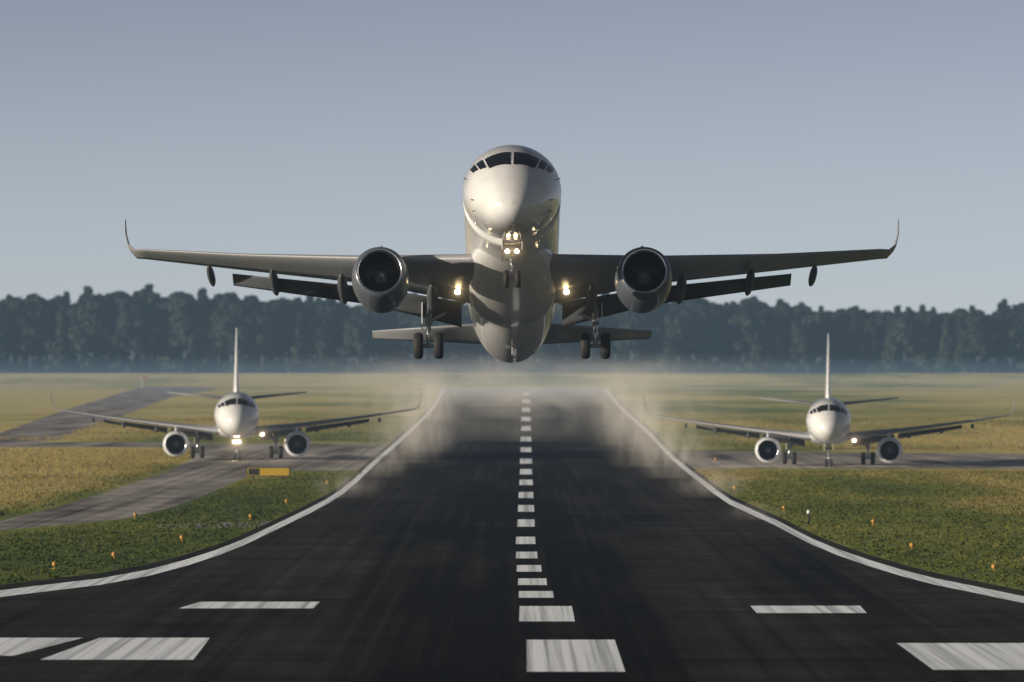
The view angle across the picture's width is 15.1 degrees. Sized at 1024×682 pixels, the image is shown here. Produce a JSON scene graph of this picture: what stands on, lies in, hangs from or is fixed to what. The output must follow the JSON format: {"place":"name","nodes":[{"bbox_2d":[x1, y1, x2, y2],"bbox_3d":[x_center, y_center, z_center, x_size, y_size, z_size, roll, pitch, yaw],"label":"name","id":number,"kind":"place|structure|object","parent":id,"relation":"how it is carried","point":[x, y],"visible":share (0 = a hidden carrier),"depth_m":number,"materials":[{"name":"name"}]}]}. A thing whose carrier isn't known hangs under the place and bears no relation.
{"place":"outdoors","nodes":[
{"label":"outdoors","id":0,"kind":"place"},
{"bbox_2d":[0,387,1023,681],"bbox_3d":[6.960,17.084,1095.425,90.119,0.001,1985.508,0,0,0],"label":"runway","id":1,"kind":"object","parent":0,"point":[400,563],"depth_m":150.42,"materials":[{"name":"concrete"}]},
{"bbox_2d":[0,388,1023,671],"bbox_3d":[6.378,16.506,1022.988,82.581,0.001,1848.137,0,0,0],"label":"runway markings","id":2,"kind":"object","parent":1,"relation":"on","point":[572,654],"depth_m":121.16,"materials":[{"name":"paint"}]},
{"bbox_2d":[0,373,1023,590],"bbox_3d":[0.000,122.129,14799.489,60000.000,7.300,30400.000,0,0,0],"label":"ground","id":3,"kind":"structure","parent":0,"point":[25,398],"depth_m":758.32,"materials":[{"name":"green plant"}]},
{"bbox_2d":[0,302,9,371],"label":"tree","id":4,"kind":"object","parent":3,"relation":"on","point":[4,361],"visible":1,"depth_m":2768.03,"materials":[{"name":"green plant"}]},
{"bbox_2d":[0,309,24,372],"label":"tree","id":5,"kind":"object","parent":3,"relation":"on","point":[12,340],"visible":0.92,"depth_m":2774.77,"materials":[{"name":"green plant"}]},
{"bbox_2d":[0,297,24,361],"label":"tree","id":6,"kind":"object","parent":3,"relation":"on","point":[16,303],"visible":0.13,"depth_m":2852.60,"materials":[{"name":"green plant"}]},
{"bbox_2d":[16,311,35,363],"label":"tree","id":7,"kind":"object","parent":3,"relation":"on","point":[22,358],"visible":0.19,"depth_m":2820.74,"materials":[{"name":"green plant"}]},
{"bbox_2d":[12,307,49,372],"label":"tree","id":8,"kind":"object","parent":3,"relation":"on","point":[31,332],"visible":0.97,"depth_m":2777.99,"materials":[{"name":"green plant"}]},
{"bbox_2d":[22,293,68,365],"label":"tree","id":9,"kind":"object","parent":3,"relation":"on","point":[34,301],"visible":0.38,"depth_m":2806.07,"materials":[{"name":"green plant"}]},
{"bbox_2d":[34,307,68,372],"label":"tree","id":10,"kind":"object","parent":3,"relation":"on","point":[47,339],"visible":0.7,"depth_m":2783.16,"materials":[{"name":"green plant"}]},
{"bbox_2d":[43,302,78,372],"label":"tree","id":11,"kind":"object","parent":3,"relation":"on","point":[63,362],"visible":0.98,"depth_m":2763.41,"materials":[{"name":"green plant"}]},
{"bbox_2d":[63,307,97,372],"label":"tree","id":12,"kind":"object","parent":3,"relation":"on","point":[70,320],"visible":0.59,"depth_m":2788.34,"materials":[{"name":"green plant"}]},
{"bbox_2d":[62,295,113,372],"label":"tree","id":13,"kind":"object","parent":3,"relation":"on","point":[85,334],"visible":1,"depth_m":2765.71,"materials":[{"name":"green plant"}]},
{"bbox_2d":[92,302,125,372],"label":"tree","id":14,"kind":"object","parent":3,"relation":"on","point":[109,352],"visible":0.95,"depth_m":2770.37,"materials":[{"name":"green plant"}]},
{"bbox_2d":[111,293,128,372],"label":"tree","id":15,"kind":"object","parent":3,"relation":"on","point":[115,306],"visible":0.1,"depth_m":2819.67,"materials":[{"name":"green plant"}]},
{"bbox_2d":[110,295,149,372],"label":"tree","id":16,"kind":"object","parent":3,"relation":"on","point":[130,330],"visible":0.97,"depth_m":2762.83,"materials":[{"name":"green plant"}]},
{"bbox_2d":[134,288,147,359],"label":"tree","id":17,"kind":"object","parent":3,"relation":"on","point":[143,293],"visible":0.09,"depth_m":2904.41,"materials":[{"name":"green plant"}]},
{"bbox_2d":[139,297,161,372],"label":"tree","id":18,"kind":"object","parent":3,"relation":"on","point":[148,360],"visible":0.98,"depth_m":2777.05,"materials":[{"name":"green plant"}]},
{"bbox_2d":[145,292,167,305],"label":"tree","id":19,"kind":"object","parent":3,"relation":"on","point":[159,299],"visible":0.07,"depth_m":2893.90,"materials":[{"name":"green plant"}]},
{"bbox_2d":[155,308,166,372],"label":"tree","id":20,"kind":"object","parent":3,"relation":"on","point":[160,313],"visible":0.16,"depth_m":2806.75,"materials":[{"name":"green plant"}]},
{"bbox_2d":[156,309,182,372],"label":"tree","id":21,"kind":"object","parent":3,"relation":"on","point":[167,355],"visible":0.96,"depth_m":2770.53,"materials":[{"name":"green plant"}]},
{"bbox_2d":[168,291,184,299],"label":"tree","id":22,"kind":"object","parent":3,"relation":"on","point":[175,295],"visible":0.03,"depth_m":2887.14,"materials":[{"name":"green plant"}]},
{"bbox_2d":[158,293,195,308],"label":"tree","id":23,"kind":"object","parent":3,"relation":"on","point":[188,295],"visible":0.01,"depth_m":2845.92,"materials":[{"name":"green plant"}]},
{"bbox_2d":[161,296,206,372],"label":"tree","id":24,"kind":"object","parent":3,"relation":"on","point":[182,325],"visible":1,"depth_m":2765.99,"materials":[{"name":"green plant"}]},
{"bbox_2d":[192,291,216,372],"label":"tree","id":25,"kind":"object","parent":3,"relation":"on","point":[199,353],"visible":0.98,"depth_m":2779.22,"materials":[{"name":"green plant"}]},
{"bbox_2d":[200,316,226,372],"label":"tree","id":26,"kind":"object","parent":3,"relation":"on","point":[209,350],"visible":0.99,"depth_m":2770.12,"materials":[{"name":"green plant"}]},
{"bbox_2d":[214,293,223,313],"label":"tree","id":27,"kind":"object","parent":3,"relation":"on","point":[218,297],"visible":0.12,"depth_m":2851.63,"materials":[{"name":"green plant"}]},
{"bbox_2d":[214,292,229,362],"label":"tree","id":28,"kind":"object","parent":3,"relation":"on","point":[225,302],"visible":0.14,"depth_m":2832.17,"materials":[{"name":"green plant"}]},
{"bbox_2d":[210,301,253,372],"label":"tree","id":29,"kind":"object","parent":3,"relation":"on","point":[224,325],"visible":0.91,"depth_m":2759.24,"materials":[{"name":"green plant"}]},
{"bbox_2d":[222,304,265,372],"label":"tree","id":30,"kind":"object","parent":3,"relation":"on","point":[249,325],"visible":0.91,"depth_m":2760.25,"materials":[{"name":"green plant"}]},
{"bbox_2d":[244,296,269,358],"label":"tree","id":31,"kind":"object","parent":3,"relation":"on","point":[252,301],"visible":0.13,"depth_m":2830.71,"materials":[{"name":"green plant"}]},
{"bbox_2d":[247,311,284,372],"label":"tree","id":32,"kind":"object","parent":3,"relation":"on","point":[267,342],"visible":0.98,"depth_m":2767.80,"materials":[{"name":"green plant"}]},
{"bbox_2d":[247,467,289,479],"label":"airport sign","id":33,"kind":"object","parent":3,"relation":"on","point":[268,471],"visible":1,"depth_m":300.66,"materials":[{"name":"yellow metal"}]},
{"bbox_2d":[254,302,296,372],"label":"tree","id":34,"kind":"object","parent":3,"relation":"on","point":[278,309],"visible":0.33,"depth_m":2805.73,"materials":[{"name":"green plant"}]},
{"bbox_2d":[266,297,291,357],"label":"tree","id":35,"kind":"object","parent":3,"relation":"on","point":[283,300],"visible":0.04,"depth_m":2892.85,"materials":[{"name":"green plant"}]},
{"bbox_2d":[270,314,304,372],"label":"tree","id":36,"kind":"object","parent":3,"relation":"on","point":[286,324],"visible":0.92,"depth_m":2782.82,"materials":[{"name":"green plant"}]},
{"bbox_2d":[284,312,309,372],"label":"tree","id":37,"kind":"object","parent":3,"relation":"on","point":[297,363],"visible":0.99,"depth_m":2769.78,"materials":[{"name":"green plant"}]},
{"bbox_2d":[284,299,316,358],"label":"tree","id":38,"kind":"object","parent":3,"relation":"on","point":[297,305],"visible":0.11,"depth_m":2857.10,"materials":[{"name":"green plant"}]},
{"bbox_2d":[302,296,314,372],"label":"tree","id":39,"kind":"object","parent":3,"relation":"on","point":[308,319],"visible":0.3,"depth_m":2813.72,"materials":[{"name":"green plant"}]},
{"bbox_2d":[306,301,343,372],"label":"tree","id":40,"kind":"object","parent":3,"relation":"on","point":[321,358],"visible":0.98,"depth_m":2775.24,"materials":[{"name":"green plant"}]},
{"bbox_2d":[306,311,346,372],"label":"tree","id":41,"kind":"object","parent":3,"relation":"on","point":[329,313],"visible":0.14,"depth_m":2816.55,"materials":[{"name":"green plant"}]},
{"bbox_2d":[323,300,346,319],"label":"tree","id":42,"kind":"object","parent":3,"relation":"on","point":[342,310],"visible":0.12,"depth_m":2849.95,"materials":[{"name":"green plant"}]},
{"bbox_2d":[328,304,350,372],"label":"tree","id":43,"kind":"object","parent":3,"relation":"on","point":[336,337],"visible":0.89,"depth_m":2786.55,"materials":[{"name":"green plant"}]},
{"bbox_2d":[337,313,375,372],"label":"tree","id":44,"kind":"object","parent":3,"relation":"on","point":[356,326],"visible":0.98,"depth_m":2763.34,"materials":[{"name":"green plant"}]},
{"bbox_2d":[352,306,377,362],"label":"tree","id":45,"kind":"object","parent":3,"relation":"on","point":[367,312],"visible":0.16,"depth_m":2816.74,"materials":[{"name":"green plant"}]},
{"bbox_2d":[358,313,389,372],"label":"tree","id":46,"kind":"object","parent":3,"relation":"on","point":[376,320],"visible":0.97,"depth_m":2776.45,"materials":[{"name":"green plant"}]},
{"bbox_2d":[376,310,407,372],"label":"tree","id":47,"kind":"object","parent":3,"relation":"on","point":[391,360],"visible":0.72,"depth_m":2778.14,"materials":[{"name":"green plant"}]},
{"bbox_2d":[385,311,436,372],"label":"tree","id":48,"kind":"object","parent":3,"relation":"on","point":[404,320],"visible":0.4,"depth_m":2778.62,"materials":[{"name":"green plant"}]},
{"bbox_2d":[409,314,438,372],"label":"tree","id":49,"kind":"object","parent":3,"relation":"on","point":[420,365],"visible":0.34,"depth_m":2760.87,"materials":[{"name":"green plant"}]},
{"bbox_2d":[426,321,452,372],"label":"tree","id":50,"kind":"object","parent":3,"relation":"on","point":[432,359],"visible":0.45,"depth_m":2781.07,"materials":[{"name":"green plant"}]},
{"bbox_2d":[437,301,480,372],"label":"tree","id":51,"kind":"object","parent":3,"relation":"on","point":[458,361],"visible":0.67,"depth_m":2769.28,"materials":[{"name":"green plant"}]},
{"bbox_2d":[465,308,489,372],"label":"tree","id":52,"kind":"object","parent":3,"relation":"on","point":[479,350],"visible":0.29,"depth_m":2782.17,"materials":[{"name":"green plant"}]},
{"bbox_2d":[480,349,514,372],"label":"tree","id":53,"kind":"object","parent":3,"relation":"on","point":[493,365],"visible":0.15,"depth_m":2767.33,"materials":[{"name":"green plant"}]},
{"bbox_2d":[495,359,525,372],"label":"tree","id":54,"kind":"object","parent":3,"relation":"on","point":[517,367],"visible":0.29,"depth_m":2766.86,"materials":[{"name":"green plant"}]},
{"bbox_2d":[519,356,541,372],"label":"tree","id":55,"kind":"object","parent":3,"relation":"on","point":[532,371],"visible":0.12,"depth_m":2779.51,"materials":[{"name":"green plant"}]},
{"bbox_2d":[521,344,557,372],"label":"tree","id":56,"kind":"object","parent":3,"relation":"on","point":[544,356],"visible":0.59,"depth_m":2763.43,"materials":[{"name":"green plant"}]},
{"bbox_2d":[545,301,579,372],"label":"tree","id":57,"kind":"object","parent":3,"relation":"on","point":[564,361],"visible":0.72,"depth_m":2768.52,"materials":[{"name":"green plant"}]},
{"bbox_2d":[569,298,587,372],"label":"tree","id":58,"kind":"object","parent":3,"relation":"on","point":[576,347],"visible":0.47,"depth_m":2785.26,"materials":[{"name":"green plant"}]},
{"bbox_2d":[573,318,609,372],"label":"tree","id":59,"kind":"object","parent":3,"relation":"on","point":[594,362],"visible":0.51,"depth_m":2770.99,"materials":[{"name":"green plant"}]},
{"bbox_2d":[600,314,626,372],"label":"tree","id":60,"kind":"object","parent":3,"relation":"on","point":[609,321],"visible":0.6,"depth_m":2784.98,"materials":[{"name":"green plant"}]},
{"bbox_2d":[610,310,654,372],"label":"tree","id":61,"kind":"object","parent":3,"relation":"on","point":[634,320],"visible":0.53,"depth_m":2776.68,"materials":[{"name":"green plant"}]},
{"bbox_2d":[629,312,659,372],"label":"tree","id":62,"kind":"object","parent":3,"relation":"on","point":[646,357],"visible":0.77,"depth_m":2785.77,"materials":[{"name":"green plant"}]},
{"bbox_2d":[647,303,677,372],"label":"tree","id":63,"kind":"object","parent":3,"relation":"on","point":[661,358],"visible":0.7,"depth_m":2786.42,"materials":[{"name":"green plant"}]},
{"bbox_2d":[651,309,677,334],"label":"tree","id":64,"kind":"object","parent":3,"relation":"on","point":[655,323],"visible":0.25,"depth_m":2805.38,"materials":[{"name":"green plant"}]},
{"bbox_2d":[660,313,699,372],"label":"tree","id":65,"kind":"object","parent":3,"relation":"on","point":[680,339],"visible":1,"depth_m":2759.89,"materials":[{"name":"green plant"}]},
{"bbox_2d":[675,300,708,361],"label":"tree","id":66,"kind":"object","parent":3,"relation":"on","point":[680,305],"visible":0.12,"depth_m":2809.84,"materials":[{"name":"green plant"}]},
{"bbox_2d":[677,299,712,372],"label":"tree","id":67,"kind":"object","parent":3,"relation":"on","point":[696,312],"visible":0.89,"depth_m":2778.01,"materials":[{"name":"green plant"}]},
{"bbox_2d":[699,313,728,372],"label":"tree","id":68,"kind":"object","parent":3,"relation":"on","point":[717,345],"visible":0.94,"depth_m":2780.98,"materials":[{"name":"green plant"}]},
{"bbox_2d":[715,302,741,369],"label":"tree","id":69,"kind":"object","parent":3,"relation":"on","point":[727,359],"visible":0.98,"depth_m":2783.67,"materials":[{"name":"green plant"}]},
{"bbox_2d":[724,307,761,372],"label":"tree","id":70,"kind":"object","parent":3,"relation":"on","point":[741,322],"visible":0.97,"depth_m":2777.54,"materials":[{"name":"green plant"}]},
{"bbox_2d":[749,296,757,372],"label":"tree","id":71,"kind":"object","parent":3,"relation":"on","point":[753,300],"visible":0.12,"depth_m":2858.58,"materials":[{"name":"green plant"}]},
{"bbox_2d":[744,310,774,372],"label":"tree","id":72,"kind":"object","parent":3,"relation":"on","point":[756,358],"visible":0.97,"depth_m":2776.69,"materials":[{"name":"green plant"}]},
{"bbox_2d":[761,306,788,372],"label":"tree","id":73,"kind":"object","parent":3,"relation":"on","point":[769,329],"visible":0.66,"depth_m":2807.68,"materials":[{"name":"green plant"}]},
{"bbox_2d":[759,301,793,343],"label":"tree","id":74,"kind":"object","parent":3,"relation":"on","point":[777,309],"visible":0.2,"depth_m":2848.01,"materials":[{"name":"green plant"}]},
{"bbox_2d":[768,314,795,372],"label":"tree","id":75,"kind":"object","parent":3,"relation":"on","point":[778,359],"visible":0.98,"depth_m":2788.45,"materials":[{"name":"green plant"}]},
{"bbox_2d":[782,303,798,372],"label":"tree","id":76,"kind":"object","parent":3,"relation":"on","point":[786,321],"visible":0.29,"depth_m":2829.24,"materials":[{"name":"green plant"}]},
{"bbox_2d":[789,320,814,372],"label":"tree","id":77,"kind":"object","parent":3,"relation":"on","point":[802,346],"visible":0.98,"depth_m":2766.94,"materials":[{"name":"green plant"}]},
{"bbox_2d":[789,306,820,372],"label":"tree","id":78,"kind":"object","parent":3,"relation":"on","point":[808,310],"visible":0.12,"depth_m":2815.24,"materials":[{"name":"green plant"}]},
{"bbox_2d":[790,304,820,372],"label":"tree","id":79,"kind":"object","parent":3,"relation":"on","point":[799,312],"visible":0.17,"depth_m":2870.30,"materials":[{"name":"green plant"}]},
{"bbox_2d":[801,311,841,372],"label":"tree","id":80,"kind":"object","parent":3,"relation":"on","point":[821,322],"visible":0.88,"depth_m":2780.33,"materials":[{"name":"green plant"}]},
{"bbox_2d":[819,317,849,372],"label":"tree","id":81,"kind":"object","parent":3,"relation":"on","point":[841,361],"visible":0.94,"depth_m":2786.54,"materials":[{"name":"green plant"}]},
{"bbox_2d":[832,307,861,319],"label":"tree","id":82,"kind":"object","parent":3,"relation":"on","point":[847,314],"visible":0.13,"depth_m":2857.06,"materials":[{"name":"green plant"}]},
{"bbox_2d":[840,322,867,372],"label":"tree","id":83,"kind":"object","parent":3,"relation":"on","point":[854,342],"visible":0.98,"depth_m":2787.69,"materials":[{"name":"green plant"}]},
{"bbox_2d":[850,306,866,372],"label":"tree","id":84,"kind":"object","parent":3,"relation":"on","point":[856,316],"visible":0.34,"depth_m":2819.37,"materials":[{"name":"green plant"}]},
{"bbox_2d":[863,317,880,372],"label":"tree","id":85,"kind":"object","parent":3,"relation":"on","point":[871,358],"visible":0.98,"depth_m":2787.41,"materials":[{"name":"green plant"}]},
{"bbox_2d":[863,316,887,372],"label":"tree","id":86,"kind":"object","parent":3,"relation":"on","point":[881,324],"visible":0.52,"depth_m":2812.26,"materials":[{"name":"green plant"}]},
{"bbox_2d":[862,310,888,325],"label":"tree","id":87,"kind":"object","parent":3,"relation":"on","point":[870,315],"visible":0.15,"depth_m":2857.77,"materials":[{"name":"green plant"}]},
{"bbox_2d":[872,312,910,372],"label":"tree","id":88,"kind":"object","parent":3,"relation":"on","point":[889,360],"visible":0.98,"depth_m":2775.74,"materials":[{"name":"green plant"}]},
{"bbox_2d":[882,311,923,372],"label":"tree","id":89,"kind":"object","parent":3,"relation":"on","point":[906,327],"visible":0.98,"depth_m":2771.95,"materials":[{"name":"green plant"}]},
{"bbox_2d":[902,304,935,372],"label":"tree","id":90,"kind":"object","parent":3,"relation":"on","point":[923,362],"visible":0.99,"depth_m":2776.36,"materials":[{"name":"green plant"}]},
{"bbox_2d":[926,312,955,372],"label":"tree","id":91,"kind":"object","parent":3,"relation":"on","point":[934,322],"visible":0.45,"depth_m":2800.74,"materials":[{"name":"green plant"}]},
{"bbox_2d":[933,312,957,372],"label":"tree","id":92,"kind":"object","parent":3,"relation":"on","point":[944,359],"visible":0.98,"depth_m":2765.21,"materials":[{"name":"green plant"}]},
{"bbox_2d":[951,309,981,372],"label":"tree","id":93,"kind":"object","parent":3,"relation":"on","point":[962,359],"visible":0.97,"depth_m":2765.45,"materials":[{"name":"green plant"}]},
{"bbox_2d":[955,315,999,372],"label":"tree","id":94,"kind":"object","parent":3,"relation":"on","point":[978,330],"visible":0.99,"depth_m":2762.31,"materials":[{"name":"green plant"}]},
{"bbox_2d":[987,314,1010,372],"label":"tree","id":95,"kind":"object","parent":3,"relation":"on","point":[998,340],"visible":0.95,"depth_m":2770.64,"materials":[{"name":"green plant"}]},
{"bbox_2d":[996,302,1004,318],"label":"tree","id":96,"kind":"object","parent":3,"relation":"on","point":[1000,307],"visible":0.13,"depth_m":2909.42,"materials":[{"name":"green plant"}]},
{"bbox_2d":[995,315,1023,372],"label":"tree","id":97,"kind":"object","parent":3,"relation":"on","point":[1013,331],"visible":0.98,"depth_m":2773.59,"materials":[{"name":"green plant"}]},
{"bbox_2d":[1006,304,1023,315],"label":"tree","id":98,"kind":"object","parent":3,"relation":"on","point":[1012,311],"visible":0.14,"depth_m":2895.01,"materials":[{"name":"green plant"}]},
{"bbox_2d":[1009,306,1023,366],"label":"tree","id":99,"kind":"object","parent":3,"relation":"on","point":[1020,360],"visible":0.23,"depth_m":2816.37,"materials":[{"name":"green plant"}]},
{"bbox_2d":[125,145,898,362],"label":"airliner","id":100,"kind":"object","parent":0,"point":[511,277],"visible":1,"depth_m":173.93,"materials":[{"name":"paint"}]},
{"bbox_2d":[0,387,1023,529],"bbox_3d":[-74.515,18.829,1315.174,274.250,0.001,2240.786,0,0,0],"label":"taxiway","id":101,"kind":"structure","parent":0,"point":[216,467],"depth_m":361.44,"materials":[{"name":"grey asphalt"}]},
{"bbox_2d":[50,328,421,460],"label":"airplane","id":102,"kind":"object","parent":101,"relation":"on","point":[236,414],"visible":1,"depth_m":368.80,"materials":[{"name":"paint"}]},
{"bbox_2d":[643,334,1014,466],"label":"airplane","id":103,"kind":"object","parent":101,"relation":"on","point":[828,420],"visible":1,"depth_m":344.94,"materials":[{"name":"paint"}]},
{"bbox_2d":[0,0,1023,314],"label":"sky","id":104,"kind":"structure","parent":0,"point":[303,127],"materials":[{"name":"blue"}]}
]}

